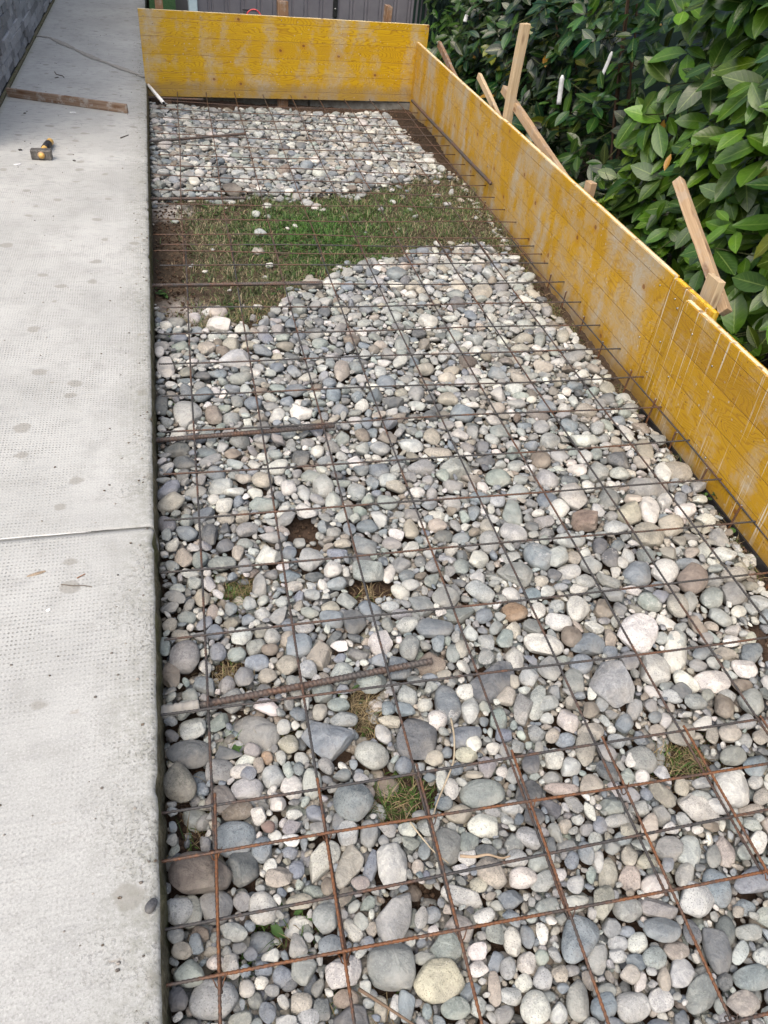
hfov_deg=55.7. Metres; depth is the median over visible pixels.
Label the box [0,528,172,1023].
concrete path
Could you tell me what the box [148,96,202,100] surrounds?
steel dowel
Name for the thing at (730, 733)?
cobble
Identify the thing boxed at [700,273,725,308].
timber stake
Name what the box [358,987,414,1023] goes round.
twig
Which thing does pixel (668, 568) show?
cobble
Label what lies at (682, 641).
cobble
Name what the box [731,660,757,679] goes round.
cobble
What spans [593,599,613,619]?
cobble
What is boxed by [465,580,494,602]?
cobble
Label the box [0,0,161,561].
concrete path
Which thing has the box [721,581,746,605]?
cobble
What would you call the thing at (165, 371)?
cobble
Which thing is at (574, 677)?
cobble
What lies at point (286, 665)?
cobble
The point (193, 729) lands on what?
cobble
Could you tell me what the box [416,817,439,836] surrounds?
cobble
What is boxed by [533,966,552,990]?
cobble
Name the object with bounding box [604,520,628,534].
cobble
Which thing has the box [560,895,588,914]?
cobble
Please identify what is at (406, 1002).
cobble
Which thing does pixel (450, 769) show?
root
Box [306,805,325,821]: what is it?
cobble
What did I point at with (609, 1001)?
cobble
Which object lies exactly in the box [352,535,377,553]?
cobble
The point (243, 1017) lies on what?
cobble
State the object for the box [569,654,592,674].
cobble
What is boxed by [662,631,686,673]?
cobble
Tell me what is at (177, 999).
cobble
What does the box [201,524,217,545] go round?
cobble
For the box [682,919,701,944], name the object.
cobble
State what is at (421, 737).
cobble
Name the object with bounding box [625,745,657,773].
cobble
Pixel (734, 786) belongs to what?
cobble
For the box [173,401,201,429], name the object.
cobble
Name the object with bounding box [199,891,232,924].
cobble
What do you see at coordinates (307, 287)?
cobble
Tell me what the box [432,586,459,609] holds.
cobble
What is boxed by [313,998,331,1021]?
cobble
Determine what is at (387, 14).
timber stake
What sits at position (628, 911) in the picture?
cobble
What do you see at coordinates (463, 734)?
cobble
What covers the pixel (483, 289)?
cobble
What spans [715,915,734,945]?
cobble
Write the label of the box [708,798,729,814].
cobble
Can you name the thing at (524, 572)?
cobble
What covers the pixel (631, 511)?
cobble
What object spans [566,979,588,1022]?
cobble
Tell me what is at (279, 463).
cobble
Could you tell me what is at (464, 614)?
cobble
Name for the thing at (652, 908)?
cobble
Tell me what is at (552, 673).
cobble
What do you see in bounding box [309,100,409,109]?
kerb stone
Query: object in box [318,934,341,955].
cobble
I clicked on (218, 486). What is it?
cobble
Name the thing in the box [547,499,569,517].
cobble
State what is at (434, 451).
cobble
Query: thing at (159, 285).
steel dowel
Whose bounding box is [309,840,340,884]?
cobble
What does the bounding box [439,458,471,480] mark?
cobble
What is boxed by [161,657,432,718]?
steel dowel
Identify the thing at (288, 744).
cobble
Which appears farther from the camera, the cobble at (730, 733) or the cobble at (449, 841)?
the cobble at (730, 733)
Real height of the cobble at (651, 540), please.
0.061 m
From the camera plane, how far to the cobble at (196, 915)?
1.27 m
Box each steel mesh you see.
[153,92,541,262]
[159,233,767,993]
[161,715,767,1023]
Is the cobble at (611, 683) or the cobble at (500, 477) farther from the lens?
the cobble at (500, 477)
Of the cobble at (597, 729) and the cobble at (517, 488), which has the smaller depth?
the cobble at (597, 729)
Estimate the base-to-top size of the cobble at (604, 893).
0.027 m
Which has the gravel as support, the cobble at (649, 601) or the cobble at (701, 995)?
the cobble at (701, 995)
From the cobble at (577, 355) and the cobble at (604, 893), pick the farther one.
the cobble at (577, 355)
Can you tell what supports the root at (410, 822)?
on the gravel
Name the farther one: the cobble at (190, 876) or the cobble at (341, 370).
the cobble at (341, 370)
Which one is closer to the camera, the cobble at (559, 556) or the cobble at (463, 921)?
the cobble at (463, 921)
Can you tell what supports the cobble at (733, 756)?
on the soil
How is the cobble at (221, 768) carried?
on the soil
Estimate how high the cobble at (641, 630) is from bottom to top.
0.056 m
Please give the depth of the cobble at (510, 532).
2.07 m
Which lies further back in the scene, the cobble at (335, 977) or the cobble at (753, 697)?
the cobble at (753, 697)
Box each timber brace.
[437,41,456,75]
[477,73,501,115]
[501,85,567,174]
[672,176,731,315]
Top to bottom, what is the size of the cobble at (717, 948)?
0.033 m
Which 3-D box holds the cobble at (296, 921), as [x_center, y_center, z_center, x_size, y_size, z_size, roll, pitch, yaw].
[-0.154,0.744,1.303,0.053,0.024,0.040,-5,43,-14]
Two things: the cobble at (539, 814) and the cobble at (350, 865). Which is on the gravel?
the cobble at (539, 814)
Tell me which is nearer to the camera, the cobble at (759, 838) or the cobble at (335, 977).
the cobble at (335, 977)
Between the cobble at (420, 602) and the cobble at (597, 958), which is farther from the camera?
the cobble at (420, 602)
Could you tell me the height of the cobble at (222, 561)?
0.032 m
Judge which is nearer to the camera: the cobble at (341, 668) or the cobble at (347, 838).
the cobble at (347, 838)
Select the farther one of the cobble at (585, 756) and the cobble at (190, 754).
the cobble at (585, 756)
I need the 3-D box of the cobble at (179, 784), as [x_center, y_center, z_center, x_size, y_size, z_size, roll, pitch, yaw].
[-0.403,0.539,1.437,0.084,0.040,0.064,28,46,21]
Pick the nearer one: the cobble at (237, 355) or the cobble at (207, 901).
the cobble at (207, 901)
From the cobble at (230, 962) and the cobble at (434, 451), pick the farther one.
the cobble at (434, 451)
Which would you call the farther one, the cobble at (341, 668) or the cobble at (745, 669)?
the cobble at (745, 669)
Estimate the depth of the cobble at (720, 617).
1.90 m
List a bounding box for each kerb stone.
[154,96,308,105]
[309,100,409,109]
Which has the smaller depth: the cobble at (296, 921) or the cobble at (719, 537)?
the cobble at (296, 921)
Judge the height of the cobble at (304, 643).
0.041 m
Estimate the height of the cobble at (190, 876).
0.050 m
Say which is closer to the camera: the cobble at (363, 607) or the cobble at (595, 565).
the cobble at (363, 607)
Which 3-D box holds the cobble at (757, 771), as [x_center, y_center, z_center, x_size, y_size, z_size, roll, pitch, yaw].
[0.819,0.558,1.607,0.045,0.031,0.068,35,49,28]
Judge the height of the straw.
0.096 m
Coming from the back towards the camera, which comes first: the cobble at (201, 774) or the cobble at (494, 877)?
the cobble at (201, 774)
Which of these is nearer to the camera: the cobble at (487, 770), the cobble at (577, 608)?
the cobble at (487, 770)
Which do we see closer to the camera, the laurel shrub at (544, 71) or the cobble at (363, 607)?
the cobble at (363, 607)
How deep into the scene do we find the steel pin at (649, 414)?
2.60 m
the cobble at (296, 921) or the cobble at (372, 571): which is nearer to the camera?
the cobble at (296, 921)
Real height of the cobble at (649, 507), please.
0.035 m
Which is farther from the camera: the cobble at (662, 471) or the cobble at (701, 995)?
the cobble at (662, 471)
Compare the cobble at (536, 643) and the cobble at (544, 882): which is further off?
the cobble at (536, 643)
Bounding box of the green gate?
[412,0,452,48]
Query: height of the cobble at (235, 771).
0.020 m
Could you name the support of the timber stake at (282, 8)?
on the soil
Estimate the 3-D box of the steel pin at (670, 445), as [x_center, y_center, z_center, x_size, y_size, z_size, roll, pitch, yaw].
[0.989,-0.217,2.527,0.010,0.152,0.011,-5,43,-14]
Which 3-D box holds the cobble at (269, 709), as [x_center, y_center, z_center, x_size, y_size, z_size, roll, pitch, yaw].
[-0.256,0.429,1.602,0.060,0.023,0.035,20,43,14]
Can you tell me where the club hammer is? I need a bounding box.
[30,138,53,159]
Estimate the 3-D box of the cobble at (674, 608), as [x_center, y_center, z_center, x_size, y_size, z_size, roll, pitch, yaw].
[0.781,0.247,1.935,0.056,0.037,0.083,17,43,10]
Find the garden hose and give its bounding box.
[243,9,260,14]
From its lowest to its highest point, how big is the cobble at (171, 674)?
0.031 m
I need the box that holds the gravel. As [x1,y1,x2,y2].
[149,101,767,1023]
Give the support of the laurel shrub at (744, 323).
on the planting bed
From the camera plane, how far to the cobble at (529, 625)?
1.83 m
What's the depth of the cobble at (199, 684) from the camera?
1.61 m
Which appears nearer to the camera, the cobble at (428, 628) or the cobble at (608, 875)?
the cobble at (608, 875)
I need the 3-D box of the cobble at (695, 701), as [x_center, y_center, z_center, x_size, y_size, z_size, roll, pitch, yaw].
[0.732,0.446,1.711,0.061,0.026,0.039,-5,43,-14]
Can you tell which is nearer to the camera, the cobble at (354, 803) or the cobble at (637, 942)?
the cobble at (637, 942)
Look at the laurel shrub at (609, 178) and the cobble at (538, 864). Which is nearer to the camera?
the cobble at (538, 864)
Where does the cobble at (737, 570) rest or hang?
on the soil
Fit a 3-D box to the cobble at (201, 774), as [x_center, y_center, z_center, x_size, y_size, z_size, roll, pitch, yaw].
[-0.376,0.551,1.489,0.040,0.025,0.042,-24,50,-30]
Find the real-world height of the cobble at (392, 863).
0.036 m
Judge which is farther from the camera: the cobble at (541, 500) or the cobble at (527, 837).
the cobble at (541, 500)
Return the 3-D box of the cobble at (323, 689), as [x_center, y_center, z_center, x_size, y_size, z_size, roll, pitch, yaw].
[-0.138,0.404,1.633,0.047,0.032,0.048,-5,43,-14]
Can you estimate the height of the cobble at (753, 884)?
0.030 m
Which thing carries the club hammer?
on the concrete path at (80, 320)
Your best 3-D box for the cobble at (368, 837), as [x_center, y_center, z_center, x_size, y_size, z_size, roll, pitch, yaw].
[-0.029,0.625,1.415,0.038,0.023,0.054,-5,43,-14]
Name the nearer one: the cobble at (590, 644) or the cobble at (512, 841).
the cobble at (512, 841)
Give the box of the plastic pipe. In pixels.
[147,84,164,104]
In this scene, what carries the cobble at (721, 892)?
on the soil
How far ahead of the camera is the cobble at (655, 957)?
1.28 m
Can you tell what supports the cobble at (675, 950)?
on the soil
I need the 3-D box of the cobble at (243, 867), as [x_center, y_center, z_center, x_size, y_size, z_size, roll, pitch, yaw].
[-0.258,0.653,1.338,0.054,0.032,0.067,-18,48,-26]
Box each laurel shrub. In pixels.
[410,0,507,92]
[450,0,573,132]
[480,0,647,181]
[537,0,708,213]
[597,85,675,254]
[604,0,767,315]
[672,2,767,362]
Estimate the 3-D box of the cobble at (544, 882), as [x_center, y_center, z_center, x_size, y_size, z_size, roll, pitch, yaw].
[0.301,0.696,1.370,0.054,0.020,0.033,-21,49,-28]
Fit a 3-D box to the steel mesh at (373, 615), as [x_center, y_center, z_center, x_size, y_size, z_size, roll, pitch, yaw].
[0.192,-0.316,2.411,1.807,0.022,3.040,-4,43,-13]
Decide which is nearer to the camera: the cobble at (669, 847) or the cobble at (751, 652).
the cobble at (669, 847)
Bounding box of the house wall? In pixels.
[0,0,54,106]
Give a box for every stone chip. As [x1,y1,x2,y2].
[27,570,45,576]
[145,898,157,913]
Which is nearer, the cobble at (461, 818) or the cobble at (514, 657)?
the cobble at (461, 818)
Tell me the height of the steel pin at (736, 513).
0.179 m
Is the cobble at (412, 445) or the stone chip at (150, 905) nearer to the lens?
the stone chip at (150, 905)
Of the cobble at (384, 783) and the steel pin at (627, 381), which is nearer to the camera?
the cobble at (384, 783)
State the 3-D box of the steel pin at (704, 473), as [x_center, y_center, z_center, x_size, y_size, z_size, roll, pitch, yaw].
[1.026,-0.083,2.379,0.010,0.157,0.008,-5,43,-14]
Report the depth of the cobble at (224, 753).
1.51 m
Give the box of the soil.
[149,99,767,1023]
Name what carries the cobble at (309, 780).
on the soil
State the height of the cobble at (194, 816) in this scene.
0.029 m
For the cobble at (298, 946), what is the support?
on the soil
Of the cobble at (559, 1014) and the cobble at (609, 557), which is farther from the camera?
the cobble at (609, 557)
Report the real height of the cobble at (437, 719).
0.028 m
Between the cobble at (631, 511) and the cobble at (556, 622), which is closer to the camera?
the cobble at (556, 622)
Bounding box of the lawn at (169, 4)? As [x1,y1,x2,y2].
[149,0,549,113]
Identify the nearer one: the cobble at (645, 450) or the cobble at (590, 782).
the cobble at (590, 782)
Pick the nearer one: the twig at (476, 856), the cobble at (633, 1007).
the cobble at (633, 1007)
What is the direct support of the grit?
on the concrete path at (80, 320)
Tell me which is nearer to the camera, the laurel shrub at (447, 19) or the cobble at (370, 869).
the cobble at (370, 869)
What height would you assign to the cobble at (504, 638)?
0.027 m
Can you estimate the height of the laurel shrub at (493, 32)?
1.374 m
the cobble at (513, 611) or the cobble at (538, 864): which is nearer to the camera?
the cobble at (538, 864)
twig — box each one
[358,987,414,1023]
[460,853,510,858]
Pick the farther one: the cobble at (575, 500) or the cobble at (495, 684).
the cobble at (575, 500)
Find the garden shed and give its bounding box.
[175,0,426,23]
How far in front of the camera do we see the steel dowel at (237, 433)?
2.27 m
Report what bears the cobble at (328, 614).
on the soil
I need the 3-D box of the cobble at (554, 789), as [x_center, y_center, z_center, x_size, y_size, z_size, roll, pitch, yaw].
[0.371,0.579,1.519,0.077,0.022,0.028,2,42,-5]
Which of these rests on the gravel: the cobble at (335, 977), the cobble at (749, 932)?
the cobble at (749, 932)
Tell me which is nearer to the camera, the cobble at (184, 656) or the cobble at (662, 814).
the cobble at (662, 814)
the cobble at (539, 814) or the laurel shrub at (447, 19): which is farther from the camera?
the laurel shrub at (447, 19)
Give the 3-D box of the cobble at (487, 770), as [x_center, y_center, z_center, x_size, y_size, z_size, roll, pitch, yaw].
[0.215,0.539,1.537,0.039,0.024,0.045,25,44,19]
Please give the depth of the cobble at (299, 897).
1.30 m
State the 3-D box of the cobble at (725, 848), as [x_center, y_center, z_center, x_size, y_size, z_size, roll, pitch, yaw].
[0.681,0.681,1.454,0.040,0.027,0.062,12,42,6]
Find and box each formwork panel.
[137,8,428,101]
[409,42,503,203]
[485,118,679,391]
[631,278,718,406]
[644,300,767,566]
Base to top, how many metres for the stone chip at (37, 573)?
0.002 m
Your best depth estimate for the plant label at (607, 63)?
3.85 m
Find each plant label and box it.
[556,75,563,104]
[602,51,612,73]
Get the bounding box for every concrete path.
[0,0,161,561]
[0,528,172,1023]
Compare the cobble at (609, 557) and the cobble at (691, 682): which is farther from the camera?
the cobble at (609, 557)
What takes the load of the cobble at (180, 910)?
on the soil
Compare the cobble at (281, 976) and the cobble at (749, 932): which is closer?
the cobble at (281, 976)
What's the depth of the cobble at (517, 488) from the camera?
2.23 m
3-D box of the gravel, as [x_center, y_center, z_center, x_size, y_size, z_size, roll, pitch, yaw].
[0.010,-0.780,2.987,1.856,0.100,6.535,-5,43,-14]
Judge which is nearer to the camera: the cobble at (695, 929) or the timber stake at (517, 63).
the cobble at (695, 929)
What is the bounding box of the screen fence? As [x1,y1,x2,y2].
[428,0,767,211]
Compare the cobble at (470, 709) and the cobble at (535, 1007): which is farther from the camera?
the cobble at (470, 709)
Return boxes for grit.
[0,34,156,1023]
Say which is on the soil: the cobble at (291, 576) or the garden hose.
the cobble at (291, 576)
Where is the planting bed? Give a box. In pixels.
[564,144,767,369]
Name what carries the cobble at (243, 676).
on the gravel
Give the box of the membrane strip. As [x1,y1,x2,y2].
[638,409,767,578]
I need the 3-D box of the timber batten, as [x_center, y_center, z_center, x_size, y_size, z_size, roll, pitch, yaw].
[-1.922,-2.497,4.413,0.750,0.050,0.022,9,42,2]
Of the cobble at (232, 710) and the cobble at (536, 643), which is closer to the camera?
the cobble at (232, 710)
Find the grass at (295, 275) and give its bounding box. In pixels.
[152,168,518,328]
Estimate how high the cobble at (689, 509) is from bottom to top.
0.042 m
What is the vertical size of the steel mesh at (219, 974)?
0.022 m
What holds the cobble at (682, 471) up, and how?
on the soil
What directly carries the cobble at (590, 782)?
on the soil
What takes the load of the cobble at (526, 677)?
on the soil
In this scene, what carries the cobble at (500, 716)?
on the soil
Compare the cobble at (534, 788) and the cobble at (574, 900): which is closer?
the cobble at (574, 900)
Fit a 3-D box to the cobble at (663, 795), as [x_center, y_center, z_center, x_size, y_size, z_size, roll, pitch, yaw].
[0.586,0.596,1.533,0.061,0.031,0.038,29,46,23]
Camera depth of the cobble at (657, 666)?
1.76 m
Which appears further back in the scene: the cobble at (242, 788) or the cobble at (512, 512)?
the cobble at (512, 512)
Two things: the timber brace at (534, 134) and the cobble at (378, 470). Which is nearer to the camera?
the cobble at (378, 470)
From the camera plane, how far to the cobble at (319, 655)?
1.71 m
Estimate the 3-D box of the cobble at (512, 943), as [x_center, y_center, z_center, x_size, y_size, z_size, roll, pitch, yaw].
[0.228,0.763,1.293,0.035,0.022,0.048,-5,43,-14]
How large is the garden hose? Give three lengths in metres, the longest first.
0.732 x 0.131 x 0.131 m
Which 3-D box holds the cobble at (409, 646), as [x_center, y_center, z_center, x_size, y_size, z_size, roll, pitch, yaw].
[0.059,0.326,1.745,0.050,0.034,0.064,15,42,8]
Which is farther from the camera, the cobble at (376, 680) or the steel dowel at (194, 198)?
the steel dowel at (194, 198)
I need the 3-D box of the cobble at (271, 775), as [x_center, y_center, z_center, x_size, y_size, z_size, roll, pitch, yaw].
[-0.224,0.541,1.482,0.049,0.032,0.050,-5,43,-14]
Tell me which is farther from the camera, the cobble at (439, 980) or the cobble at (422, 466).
the cobble at (422, 466)
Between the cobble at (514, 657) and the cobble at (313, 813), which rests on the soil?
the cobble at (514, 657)
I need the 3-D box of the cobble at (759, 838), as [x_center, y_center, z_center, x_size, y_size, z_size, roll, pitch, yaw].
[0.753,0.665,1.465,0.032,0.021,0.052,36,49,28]
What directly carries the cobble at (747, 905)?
on the soil
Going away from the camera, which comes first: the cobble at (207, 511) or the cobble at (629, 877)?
the cobble at (629, 877)
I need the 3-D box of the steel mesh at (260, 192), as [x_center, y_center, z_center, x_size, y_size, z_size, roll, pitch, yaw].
[-0.386,-2.088,4.293,1.851,0.024,2.890,-4,43,-13]
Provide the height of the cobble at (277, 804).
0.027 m
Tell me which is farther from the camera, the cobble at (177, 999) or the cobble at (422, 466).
the cobble at (422, 466)
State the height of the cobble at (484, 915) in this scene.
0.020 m
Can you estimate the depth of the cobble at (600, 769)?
1.55 m
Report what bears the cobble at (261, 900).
on the soil
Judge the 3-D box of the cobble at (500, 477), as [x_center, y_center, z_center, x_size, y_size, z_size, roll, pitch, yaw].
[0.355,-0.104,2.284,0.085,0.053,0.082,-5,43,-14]
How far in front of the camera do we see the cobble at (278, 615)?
1.79 m
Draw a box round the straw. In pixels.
[155,170,767,1023]
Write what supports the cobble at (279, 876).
on the soil
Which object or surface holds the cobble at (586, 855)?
on the gravel
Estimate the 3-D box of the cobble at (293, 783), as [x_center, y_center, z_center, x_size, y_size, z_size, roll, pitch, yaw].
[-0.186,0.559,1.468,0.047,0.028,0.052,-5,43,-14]
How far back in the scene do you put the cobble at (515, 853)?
1.39 m
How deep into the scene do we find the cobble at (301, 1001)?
1.18 m
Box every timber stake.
[154,0,171,103]
[277,0,288,106]
[383,4,392,21]
[503,23,530,123]
[584,180,596,197]
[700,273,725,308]
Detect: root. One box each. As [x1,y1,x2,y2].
[409,821,448,862]
[432,718,454,821]
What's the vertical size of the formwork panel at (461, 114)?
0.502 m
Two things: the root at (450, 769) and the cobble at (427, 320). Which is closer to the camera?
the root at (450, 769)
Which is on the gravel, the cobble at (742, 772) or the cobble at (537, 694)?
the cobble at (537, 694)
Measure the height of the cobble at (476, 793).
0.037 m
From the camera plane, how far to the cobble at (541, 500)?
2.21 m
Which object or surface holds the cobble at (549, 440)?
on the soil
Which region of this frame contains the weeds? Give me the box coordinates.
[155,205,740,937]
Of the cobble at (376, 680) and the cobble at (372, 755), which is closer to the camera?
the cobble at (372, 755)
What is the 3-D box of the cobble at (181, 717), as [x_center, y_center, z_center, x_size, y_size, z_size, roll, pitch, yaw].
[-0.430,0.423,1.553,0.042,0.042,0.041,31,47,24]
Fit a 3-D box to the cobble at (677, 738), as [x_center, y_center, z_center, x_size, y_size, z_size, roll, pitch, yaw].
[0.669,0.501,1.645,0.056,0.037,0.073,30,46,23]
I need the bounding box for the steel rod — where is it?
[411,99,491,184]
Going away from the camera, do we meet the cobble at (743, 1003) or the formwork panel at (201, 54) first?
the cobble at (743, 1003)
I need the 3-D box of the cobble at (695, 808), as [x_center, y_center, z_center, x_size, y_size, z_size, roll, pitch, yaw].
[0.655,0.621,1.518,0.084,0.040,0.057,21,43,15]
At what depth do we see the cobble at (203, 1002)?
1.17 m
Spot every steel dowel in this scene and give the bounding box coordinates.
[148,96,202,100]
[149,132,244,142]
[150,196,245,200]
[152,281,322,287]
[156,424,334,442]
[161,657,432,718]
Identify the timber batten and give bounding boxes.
[6,87,127,112]
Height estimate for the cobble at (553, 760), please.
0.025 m
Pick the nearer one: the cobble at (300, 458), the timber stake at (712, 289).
the cobble at (300, 458)
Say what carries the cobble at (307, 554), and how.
on the soil
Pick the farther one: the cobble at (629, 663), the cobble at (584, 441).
the cobble at (584, 441)
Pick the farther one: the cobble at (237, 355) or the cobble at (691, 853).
the cobble at (237, 355)
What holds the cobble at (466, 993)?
on the soil
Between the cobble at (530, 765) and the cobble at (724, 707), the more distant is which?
the cobble at (724, 707)
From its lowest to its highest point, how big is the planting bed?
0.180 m
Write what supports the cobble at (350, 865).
on the soil
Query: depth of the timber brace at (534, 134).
3.74 m
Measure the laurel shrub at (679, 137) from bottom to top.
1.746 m
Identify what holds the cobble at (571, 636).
on the soil
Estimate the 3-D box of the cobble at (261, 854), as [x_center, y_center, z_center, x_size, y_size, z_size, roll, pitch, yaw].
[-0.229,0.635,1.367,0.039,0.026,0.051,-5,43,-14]
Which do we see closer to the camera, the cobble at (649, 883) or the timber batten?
the cobble at (649, 883)
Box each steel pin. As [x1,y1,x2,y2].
[622,369,632,392]
[645,398,656,423]
[668,431,677,449]
[700,467,707,481]
[727,504,742,528]
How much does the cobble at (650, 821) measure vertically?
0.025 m
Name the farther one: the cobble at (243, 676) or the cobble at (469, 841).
the cobble at (243, 676)
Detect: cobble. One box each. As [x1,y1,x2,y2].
[157,356,174,377]
[157,480,179,499]
[157,492,184,512]
[162,662,179,687]
[163,761,196,802]
[164,441,189,457]
[166,740,208,768]
[167,851,232,894]
[167,897,192,925]
[168,987,187,1011]
[169,640,199,673]
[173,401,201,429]
[173,456,194,470]
[173,959,204,987]
[174,548,192,567]
[175,700,190,720]
[179,718,205,740]
[182,809,205,832]
[185,895,202,928]
[188,979,239,1019]
[192,676,215,695]
[193,507,214,525]
[193,771,206,784]
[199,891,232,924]
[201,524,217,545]
[205,405,222,424]
[205,759,233,783]
[205,785,235,814]
[206,316,230,334]
[208,478,232,494]
[208,556,235,571]
[214,745,242,759]
[217,821,255,857]
[218,349,252,368]
[220,922,247,941]
[221,688,243,713]
[221,953,239,979]
[222,183,242,196]
[222,802,253,821]
[227,740,243,752]
[227,850,258,887]
[228,1011,251,1023]
[230,763,253,778]
[231,627,251,644]
[231,778,263,799]
[234,667,253,686]
[234,715,279,756]
[245,654,269,672]
[246,638,265,655]
[249,497,278,511]
[249,891,276,925]
[249,931,275,953]
[251,836,271,863]
[252,573,266,597]
[253,698,278,715]
[255,545,283,563]
[261,765,285,788]
[265,459,287,475]
[265,866,293,887]
[269,606,286,623]
[270,792,285,811]
[272,965,291,988]
[276,655,300,674]
[278,735,298,753]
[279,570,300,582]
[280,775,302,799]
[284,915,312,938]
[286,633,311,658]
[286,675,304,696]
[286,893,312,909]
[289,933,307,957]
[291,954,317,985]
[291,992,312,1014]
[292,450,309,465]
[298,548,324,571]
[301,278,321,291]
[301,722,355,761]
[302,768,321,799]
[306,640,331,670]
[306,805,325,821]
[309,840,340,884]
[312,474,334,498]
[312,684,332,702]
[312,903,337,934]
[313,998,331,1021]
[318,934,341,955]
[319,610,343,628]
[325,955,361,989]
[330,662,353,686]
[330,711,357,727]
[333,782,373,821]
[333,989,358,1008]
[334,360,349,381]
[335,844,363,889]
[337,820,358,845]
[343,610,366,634]
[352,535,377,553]
[352,560,383,581]
[354,741,388,770]
[356,667,386,693]
[358,600,381,621]
[360,819,378,847]
[363,849,377,881]
[367,943,415,991]
[368,463,389,476]
[368,630,392,655]
[373,776,398,799]
[374,995,387,1022]
[375,892,411,943]
[376,842,407,889]
[388,656,411,679]
[396,718,436,759]
[397,685,416,706]
[398,439,422,452]
[398,989,414,1022]
[399,635,419,660]
[407,459,434,476]
[408,596,433,617]
[413,957,465,1003]
[416,618,453,637]
[416,652,445,675]
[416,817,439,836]
[418,314,437,330]
[423,447,452,459]
[428,710,447,730]
[429,927,461,960]
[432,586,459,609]
[432,827,460,865]
[434,685,461,724]
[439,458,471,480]
[440,996,470,1019]
[441,884,482,908]
[443,607,474,623]
[444,804,472,823]
[444,914,473,942]
[449,726,481,748]
[455,747,477,762]
[459,779,504,807]
[459,982,480,1002]
[460,832,478,850]
[461,697,479,723]
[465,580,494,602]
[467,813,497,837]
[470,661,514,704]
[472,284,492,297]
[473,907,494,923]
[475,857,506,888]
[478,756,495,778]
[479,530,499,553]
[485,468,510,488]
[488,951,503,972]
[488,971,501,1006]
[490,707,506,729]
[496,629,512,647]
[497,561,532,587]
[497,890,523,909]
[498,522,526,543]
[501,602,527,622]
[501,799,523,815]
[501,987,521,1005]
[502,500,522,524]
[503,833,524,854]
[503,926,520,956]
[505,648,523,670]
[505,849,527,867]
[507,484,529,502]
[509,866,536,888]
[513,692,532,725]
[515,780,542,809]
[516,826,542,849]
[516,951,535,974]
[518,666,538,687]
[520,990,550,1023]
[521,751,539,774]
[522,618,542,633]
[523,543,551,570]
[523,633,563,655]
[523,807,544,825]
[528,851,547,872]
[529,450,550,468]
[529,685,545,720]
[530,870,553,891]
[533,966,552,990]
[534,469,558,489]
[536,493,556,509]
[537,656,564,680]
[540,432,560,449]
[543,783,578,795]
[545,613,572,631]
[545,748,563,769]
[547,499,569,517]
[549,1001,567,1023]
[550,545,567,567]
[553,533,585,547]
[557,564,580,580]
[557,709,578,732]
[559,483,587,510]
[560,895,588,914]
[561,626,581,646]
[561,757,580,776]
[561,915,599,963]
[562,350,585,363]
[562,668,584,692]
[566,595,589,622]
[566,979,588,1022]
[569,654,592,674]
[570,435,598,447]
[570,509,597,531]
[571,633,604,655]
[574,403,596,418]
[575,731,596,766]
[577,723,603,740]
[578,841,594,864]
[579,774,603,795]
[580,556,601,574]
[586,461,608,483]
[587,943,606,975]
[589,660,634,707]
[590,991,616,1020]
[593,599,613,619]
[594,885,614,920]
[595,760,617,781]
[598,488,619,510]
[598,799,623,816]
[598,859,617,887]
[601,548,618,567]
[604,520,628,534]
[607,451,629,468]
[612,899,642,922]
[615,992,650,1023]
[616,500,641,525]
[617,613,657,652]
[618,865,640,891]
[619,651,639,669]
[622,561,650,585]
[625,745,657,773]
[626,478,667,496]
[627,932,647,953]
[631,522,663,548]
[636,439,653,458]
[637,592,661,611]
[638,496,659,523]
[638,898,677,919]
[639,652,670,686]
[640,813,657,841]
[640,873,667,898]
[642,946,666,969]
[643,917,681,942]
[648,987,673,1012]
[649,783,675,807]
[651,558,678,582]
[651,805,670,827]
[654,462,671,481]
[655,836,683,862]
[658,514,683,537]
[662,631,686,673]
[663,941,689,960]
[665,461,692,483]
[666,721,694,746]
[667,593,688,617]
[667,630,686,646]
[669,958,694,987]
[673,503,695,518]
[673,670,699,692]
[675,862,693,886]
[676,562,707,593]
[676,792,719,824]
[677,835,700,868]
[679,881,714,917]
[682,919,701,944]
[684,693,707,709]
[685,973,717,1014]
[693,670,730,693]
[699,587,722,608]
[701,928,731,975]
[702,869,731,908]
[708,528,728,546]
[708,608,732,626]
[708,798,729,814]
[711,547,736,562]
[713,770,748,808]
[714,694,734,718]
[715,767,744,776]
[715,836,734,867]
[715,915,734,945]
[718,724,741,742]
[719,746,746,765]
[720,566,746,582]
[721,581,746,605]
[726,989,759,1016]
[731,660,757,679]
[732,963,767,990]
[733,899,755,916]
[734,866,767,893]
[735,923,761,941]
[737,688,763,715]
[741,643,762,662]
[743,755,766,775]
[748,595,767,611]
[748,830,767,854]
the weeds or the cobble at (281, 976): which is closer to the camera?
the cobble at (281, 976)
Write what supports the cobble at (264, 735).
on the soil
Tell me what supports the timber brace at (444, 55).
attached to the formwork panel at (461, 114)
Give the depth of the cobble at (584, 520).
2.13 m
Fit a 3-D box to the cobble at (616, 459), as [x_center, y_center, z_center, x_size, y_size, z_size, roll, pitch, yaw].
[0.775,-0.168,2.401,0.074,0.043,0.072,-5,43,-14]
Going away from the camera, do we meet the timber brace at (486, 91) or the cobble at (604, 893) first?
the cobble at (604, 893)
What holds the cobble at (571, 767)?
on the gravel
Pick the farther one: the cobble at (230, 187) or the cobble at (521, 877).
the cobble at (230, 187)

